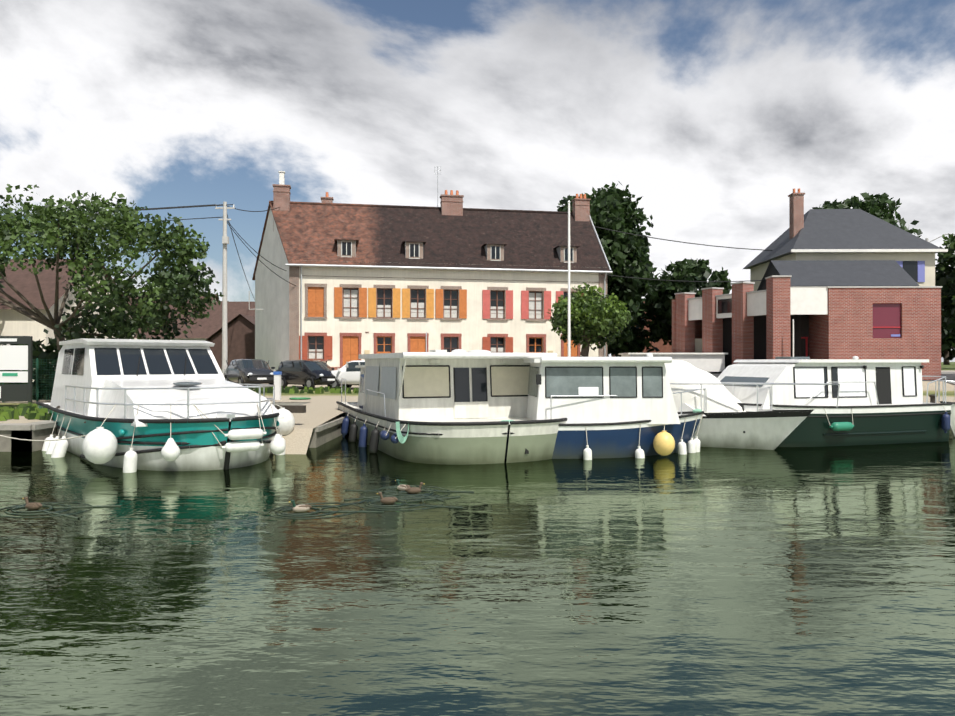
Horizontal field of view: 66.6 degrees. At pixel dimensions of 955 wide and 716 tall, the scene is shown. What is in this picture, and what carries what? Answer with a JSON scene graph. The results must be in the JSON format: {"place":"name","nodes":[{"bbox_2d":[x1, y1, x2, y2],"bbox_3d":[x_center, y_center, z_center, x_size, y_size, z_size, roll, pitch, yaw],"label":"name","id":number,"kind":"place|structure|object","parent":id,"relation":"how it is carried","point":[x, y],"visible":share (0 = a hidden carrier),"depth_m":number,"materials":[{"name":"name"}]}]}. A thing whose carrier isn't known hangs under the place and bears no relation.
{"place":"outdoors","nodes":[
{"label":"outdoors","id":0,"kind":"place"},
{"bbox_2d":[0,371,936,451],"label":"quay","id":1,"kind":"structure","parent":0,"point":[326,431],"depth_m":17.86,"materials":[{"name":"concrete"}]},
{"bbox_2d":[0,428,954,715],"bbox_3d":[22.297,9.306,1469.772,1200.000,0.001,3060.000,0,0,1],"label":"water","id":2,"kind":"structure","parent":0,"point":[762,582],"depth_m":6.83,"materials":[{"name":"green liquid"}]},
{"bbox_2d":[22,497,41,509],"bbox_3d":[-6.409,2.091,10.462,0.330,0.186,0.124,0,0,11],"label":"duck","id":3,"kind":"object","parent":2,"relation":"on","point":[33,505],"visible":0.98,"depth_m":10.42},
{"bbox_2d":[0,502,120,518],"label":"water ripples","id":4,"kind":"object","parent":2,"relation":"on","point":[49,505],"visible":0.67,"depth_m":10.42,"materials":[{"name":"liquid"}]},
{"bbox_2d":[36,338,294,472],"bbox_3d":[-8.006,1.133,18.171,4.878,3.220,10.732,0,0,-39],"label":"cruiser boat","id":5,"kind":"object","parent":2,"relation":"on","point":[130,405],"visible":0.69,"depth_m":15.31,"materials":[{"name":"teal"}]},
{"bbox_2d":[0,404,85,440],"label":"mooring lines","id":6,"kind":"object","parent":5,"relation":"on","point":[43,440],"visible":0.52,"depth_m":15.71,"materials":[{"name":"beige fabric"}]},
{"bbox_2d":[289,500,311,511],"bbox_3d":[-2.510,2.091,10.294,0.330,0.186,0.124,0,0,-19],"label":"duck","id":7,"kind":"object","parent":2,"relation":"on","point":[302,508],"visible":0.98,"depth_m":10.25},
{"bbox_2d":[268,500,383,518],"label":"water ripples","id":8,"kind":"object","parent":2,"relation":"on","point":[301,514],"visible":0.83,"depth_m":10.26,"materials":[{"name":"liquid"}]},
{"bbox_2d":[377,492,397,503],"bbox_3d":[-1.352,2.094,10.881,0.330,0.186,0.124,0,0,-4],"label":"duck","id":9,"kind":"object","parent":2,"relation":"on","point":[387,500],"visible":0.96,"depth_m":10.85},
{"bbox_2d":[344,487,441,499],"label":"water ripples","id":10,"kind":"object","parent":2,"relation":"on","point":[416,495],"visible":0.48,"depth_m":11.55},
{"bbox_2d":[395,479,409,490],"bbox_3d":[-1.233,2.099,11.988,0.330,0.186,0.124,0,0,31],"label":"duck","id":11,"kind":"object","parent":2,"relation":"on","point":[401,487],"visible":0.88,"depth_m":11.94},
{"bbox_2d":[357,496,462,509],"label":"water ripples","id":12,"kind":"object","parent":2,"relation":"on","point":[384,506],"visible":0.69,"depth_m":10.74,"materials":[{"name":"liquid"}]},
{"bbox_2d":[405,482,422,493],"bbox_3d":[-1.009,2.098,11.729,0.330,0.186,0.124,0,0,-9],"label":"duck","id":13,"kind":"object","parent":2,"relation":"on","point":[412,490],"visible":0.98,"depth_m":11.69},
{"bbox_2d":[376,485,473,500],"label":"water ripples","id":14,"kind":"object","parent":2,"relation":"on","point":[392,487],"visible":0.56,"depth_m":11.83,"materials":[{"name":"liquid"}]},
{"bbox_2d":[336,332,566,464],"bbox_3d":[-1.015,0.983,19.278,4.535,3.430,9.261,0,0,-21],"label":"boat","id":15,"kind":"object","parent":2,"relation":"on","point":[455,407],"visible":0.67,"depth_m":16.75,"materials":[{"name":"grey plastic"}]},
{"bbox_2d":[502,353,706,459],"bbox_3d":[2.554,1.257,17.000,5.764,2.760,2.643,0,0,-4],"label":"boat","id":16,"kind":"object","parent":2,"relation":"on","point":[614,407],"visible":0.67,"depth_m":16.12,"materials":[{"name":"grey plastic"}]},
{"bbox_2d":[664,360,839,449],"bbox_3d":[5.411,1.352,19.276,2.500,2.593,8.015,0,0,-43],"label":"boat","id":17,"kind":"object","parent":2,"relation":"on","point":[727,421],"visible":0.46,"depth_m":17.82,"materials":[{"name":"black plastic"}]},
{"bbox_2d":[717,356,951,446],"bbox_3d":[8.803,1.320,19.584,7.079,2.760,3.254,0,0,-16],"label":"boat","id":18,"kind":"object","parent":2,"relation":"on","point":[880,401],"visible":0.65,"depth_m":18.60,"materials":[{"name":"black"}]},
{"bbox_2d":[938,380,954,436],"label":"boat","id":19,"kind":"object","parent":2,"relation":"on","point":[952,421],"visible":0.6,"depth_m":20.24,"materials":[{"name":"grey"}]},
{"bbox_2d":[0,362,954,453],"bbox_3d":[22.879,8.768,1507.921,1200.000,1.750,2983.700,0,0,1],"label":"ground","id":20,"kind":"structure","parent":0,"point":[322,408],"depth_m":25.29,"materials":[{"name":"beige concrete"}]},
{"bbox_2d":[0,257,5,287],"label":"tree","id":21,"kind":"object","parent":20,"relation":"on","point":[4,274],"visible":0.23,"depth_m":31.66,"materials":[{"name":"green plant"}]},
{"bbox_2d":[0,336,32,402],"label":"notice board","id":22,"kind":"object","parent":20,"relation":"on","point":[16,357],"visible":0.92,"depth_m":23.78,"materials":[{"name":"grey"}]},
{"bbox_2d":[0,358,55,401],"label":"fence","id":23,"kind":"object","parent":20,"relation":"on","point":[37,384],"visible":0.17,"depth_m":26.41,"materials":[{"name":"green metal"}]},
{"bbox_2d":[0,184,223,354],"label":"tree","id":24,"kind":"object","parent":20,"relation":"on","point":[169,283],"visible":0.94,"depth_m":26.13,"materials":[{"name":"green plant"}]},
{"bbox_2d":[0,337,358,420],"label":"hedge","id":25,"kind":"object","parent":20,"relation":"on","point":[29,411],"visible":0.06,"depth_m":27.98,"materials":[{"name":"green plant"}]},
{"bbox_2d":[224,359,274,385],"bbox_3d":[-11.760,0.798,37.550,2.040,1.480,3.961,0,0,-34],"label":"dark grey car","id":26,"kind":"object","parent":20,"relation":"on","point":[251,371],"visible":0.85,"depth_m":36.46,"materials":[{"name":"grey metal"}]},
{"bbox_2d":[276,360,335,389],"bbox_3d":[-8.445,0.831,36.342,3.486,1.450,1.970,0,0,39],"label":"car","id":27,"kind":"object","parent":20,"relation":"on","point":[309,373],"visible":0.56,"depth_m":35.58,"materials":[{"name":"grey metal"}]},
{"bbox_2d":[327,360,364,388],"bbox_3d":[-5.767,0.845,36.034,3.658,1.450,1.970,0,0,13],"label":"white car","id":28,"kind":"object","parent":20,"relation":"on","point":[349,372],"visible":0.21,"depth_m":35.36,"materials":[{"name":"grey metal"}]},
{"bbox_2d":[0,259,727,381],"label":"buildings","id":29,"kind":"structure","parent":20,"relation":"on","point":[241,328],"depth_m":43.26,"materials":[{"name":"paint"}]},
{"bbox_2d":[252,166,611,369],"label":"house","id":30,"kind":"structure","parent":20,"relation":"on","point":[451,273],"depth_m":48.14,"materials":[{"name":"paint"}]},
{"bbox_2d":[568,201,570,356],"bbox_3d":[4.208,-2.835,33.424,0.209,8.820,0.220,0,0,1],"label":"flagpole","id":31,"kind":"object","parent":20,"relation":"on","point":[569,284],"visible":0.58,"depth_m":33.39,"materials":[{"name":"white metal"}]},
{"bbox_2d":[546,282,631,356],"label":"pollard tree","id":32,"kind":"object","parent":20,"relation":"on","point":[592,322],"visible":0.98,"depth_m":40.43,"materials":[{"name":"green plant"}]},
{"bbox_2d":[557,181,657,348],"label":"tree","id":33,"kind":"object","parent":20,"relation":"on","point":[612,208],"visible":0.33,"depth_m":58.82,"materials":[{"name":"green plant"}]},
{"bbox_2d":[607,298,659,356],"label":"tree","id":34,"kind":"object","parent":20,"relation":"on","point":[638,342],"visible":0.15,"depth_m":66.99,"materials":[{"name":"green plant"}]},
{"bbox_2d":[637,258,731,344],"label":"tree","id":35,"kind":"object","parent":20,"relation":"on","point":[660,323],"visible":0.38,"depth_m":63.96,"materials":[{"name":"green plant"}]},
{"bbox_2d":[672,275,941,379],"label":"brick building","id":36,"kind":"structure","parent":20,"relation":"on","point":[744,321],"depth_m":39.76,"materials":[{"name":"red brick"}]},
{"bbox_2d":[743,188,947,315],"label":"slate house","id":37,"kind":"structure","parent":20,"relation":"on","point":[834,247],"depth_m":51.61,"materials":[{"name":"grey stone"}]},
{"bbox_2d":[812,192,922,236],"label":"tree","id":38,"kind":"object","parent":20,"relation":"on","point":[877,206],"visible":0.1,"depth_m":80.57,"materials":[{"name":"green plant"}]},
{"bbox_2d":[935,233,954,338],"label":"tree","id":39,"kind":"object","parent":20,"relation":"on","point":[945,276],"visible":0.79,"depth_m":56.77,"materials":[{"name":"green plant"}]},
{"bbox_2d":[941,295,954,364],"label":"tree","id":40,"kind":"object","parent":20,"relation":"on","point":[947,346],"visible":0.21,"depth_m":114.72,"materials":[{"name":"green plant"}]},
{"bbox_2d":[0,0,954,361],"label":"sky","id":41,"kind":"structure","parent":0,"point":[712,113],"materials":[{"name":"white"}]},
{"bbox_2d":[221,370,954,380],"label":"road","id":42,"kind":"structure","parent":0,"point":[949,374],"depth_m":42.34,"materials":[{"name":"grey asphalt"}]},
{"bbox_2d":[2,202,954,375],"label":"utility pole with wires","id":43,"kind":"object","parent":42,"relation":"on","point":[225,237],"visible":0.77,"depth_m":41.15,"materials":[{"name":"concrete"}]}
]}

